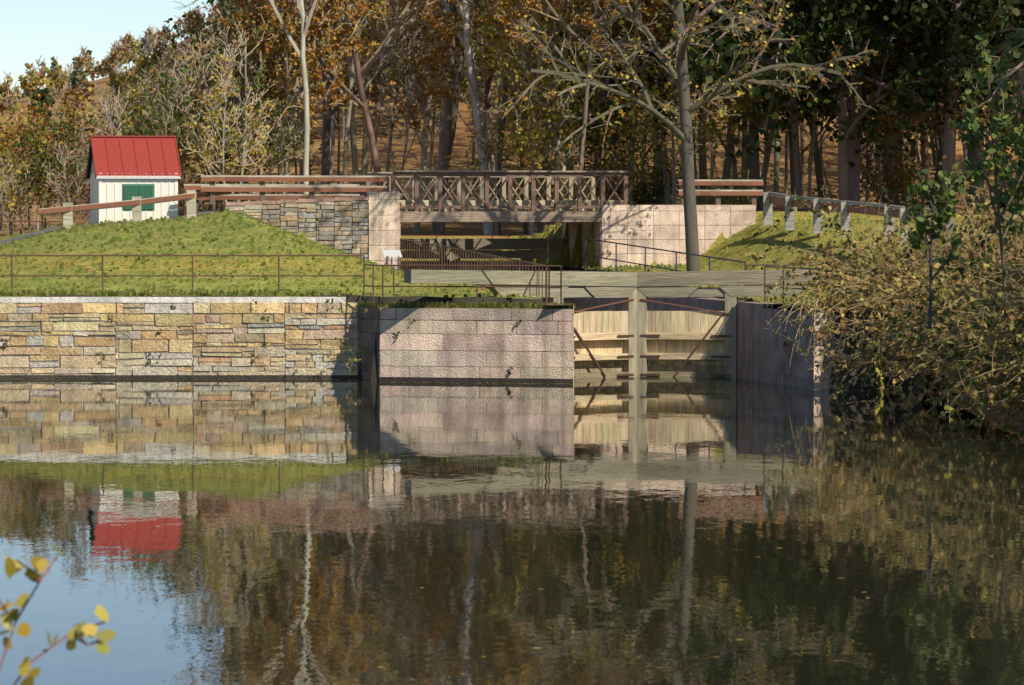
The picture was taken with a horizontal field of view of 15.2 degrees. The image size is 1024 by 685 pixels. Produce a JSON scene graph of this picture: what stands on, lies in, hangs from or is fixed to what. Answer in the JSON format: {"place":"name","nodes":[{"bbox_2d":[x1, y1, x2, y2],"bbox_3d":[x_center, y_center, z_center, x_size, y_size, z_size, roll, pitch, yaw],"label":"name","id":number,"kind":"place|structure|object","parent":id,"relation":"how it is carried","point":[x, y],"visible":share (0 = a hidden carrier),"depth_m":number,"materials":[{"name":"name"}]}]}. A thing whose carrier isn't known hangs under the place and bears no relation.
{"place":"outdoors","nodes":[
{"label":"outdoors","id":0,"kind":"place"},
{"bbox_2d":[0,0,216,98],"label":"sky","id":1,"kind":"structure","parent":0,"point":[29,29],"materials":[{"name":"blue"}]},
{"bbox_2d":[0,366,1023,684],"bbox_3d":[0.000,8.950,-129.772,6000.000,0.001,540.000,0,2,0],"label":"water","id":2,"kind":"structure","parent":0,"point":[576,532],"depth_m":54.78,"materials":[{"name":"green liquid"}]},
{"bbox_2d":[0,289,945,679],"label":"floating leaves and edge grass","id":3,"kind":"object","parent":2,"relation":"on","point":[364,303],"visible":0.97,"depth_m":106.36,"materials":[{"name":"green plant"}]},
{"bbox_2d":[0,6,1023,429],"bbox_3d":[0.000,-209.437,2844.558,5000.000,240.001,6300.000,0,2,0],"label":"ground","id":4,"kind":"structure","parent":0,"point":[460,148],"depth_m":122.43,"materials":[{"name":"green plant"}]},
{"bbox_2d":[0,555,105,684],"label":"twigs","id":5,"kind":"object","parent":4,"relation":"on","point":[23,608],"visible":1,"depth_m":20.29,"materials":[{"name":"brown plant"}]},
{"bbox_2d":[0,544,116,684],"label":"leaves","id":6,"kind":"object","parent":5,"relation":"attached to","point":[39,564],"visible":0.98,"depth_m":20.24,"materials":[{"name":"yellow plant"}]},
{"bbox_2d":[86,135,181,223],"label":"shed","id":7,"kind":"structure","parent":4,"relation":"on","point":[122,168],"depth_m":131.47,"materials":[{"name":"paint"}]},
{"bbox_2d":[382,250,401,269],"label":"wayside sign","id":8,"kind":"object","parent":4,"relation":"on","point":[392,253],"visible":0.67,"depth_m":119.34,"materials":[{"name":"paint"}]},
{"bbox_2d":[0,191,835,389],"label":"lock walls","id":9,"kind":"structure","parent":4,"relation":"on","point":[74,337],"depth_m":105.90,"materials":[{"name":"beige stone"}]},
{"bbox_2d":[0,298,521,373],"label":"wall weeds","id":10,"kind":"object","parent":9,"relation":"attached to","point":[262,317],"depth_m":105.85,"materials":[{"name":"green plant"}]},
{"bbox_2d":[0,221,851,310],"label":"pipe railings","id":11,"kind":"object","parent":9,"relation":"on","point":[532,266],"visible":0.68,"depth_m":106.53,"materials":[{"name":"brown metal"}]},
{"bbox_2d":[401,238,879,377],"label":"lock gates","id":12,"kind":"object","parent":9,"relation":"attached to","point":[634,337],"visible":0.68,"depth_m":106.89,"materials":[{"name":"beige wood"}]},
{"bbox_2d":[0,208,990,303],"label":"grass","id":13,"kind":"object","parent":4,"relation":"on","point":[74,227],"visible":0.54,"depth_m":115.61,"materials":[{"name":"green plant"}]},
{"bbox_2d":[37,175,954,245],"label":"guardrails","id":14,"kind":"object","parent":4,"relation":"on","point":[212,191],"visible":0.87,"depth_m":126.35,"materials":[{"name":"paint"}]},
{"bbox_2d":[366,170,627,262],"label":"bridge","id":15,"kind":"structure","parent":4,"relation":"on","point":[542,212],"depth_m":128.21,"materials":[{"name":"paint"}]},
{"bbox_2d":[0,0,1023,235],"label":"forest trees","id":16,"kind":"object","parent":4,"relation":"on","point":[447,127],"visible":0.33,"depth_m":151.87,"materials":[{"name":"brown plant"}]},
{"bbox_2d":[325,154,1023,432],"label":"bush","id":17,"kind":"object","parent":4,"relation":"on","point":[949,361],"depth_m":89.75,"materials":[{"name":"green plant"}]},
{"bbox_2d":[487,0,1023,270],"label":"trees","id":18,"kind":"object","parent":4,"relation":"on","point":[686,109],"depth_m":121.54,"materials":[{"name":"plant"}]},
{"bbox_2d":[549,0,1023,214],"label":"green trees","id":19,"kind":"object","parent":4,"relation":"on","point":[934,44],"depth_m":137.29,"materials":[{"name":"green plant"}]},
{"bbox_2d":[907,24,1023,334],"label":"pawpaw tree","id":20,"kind":"object","parent":4,"relation":"on","point":[998,215],"visible":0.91,"depth_m":80.03,"materials":[{"name":"green plant"}]},
{"bbox_2d":[902,27,1023,273],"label":"tree leaves","id":21,"kind":"object","parent":20,"relation":"attached to","point":[972,131],"visible":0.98,"depth_m":80.23,"materials":[{"name":"green plant"}]}
]}

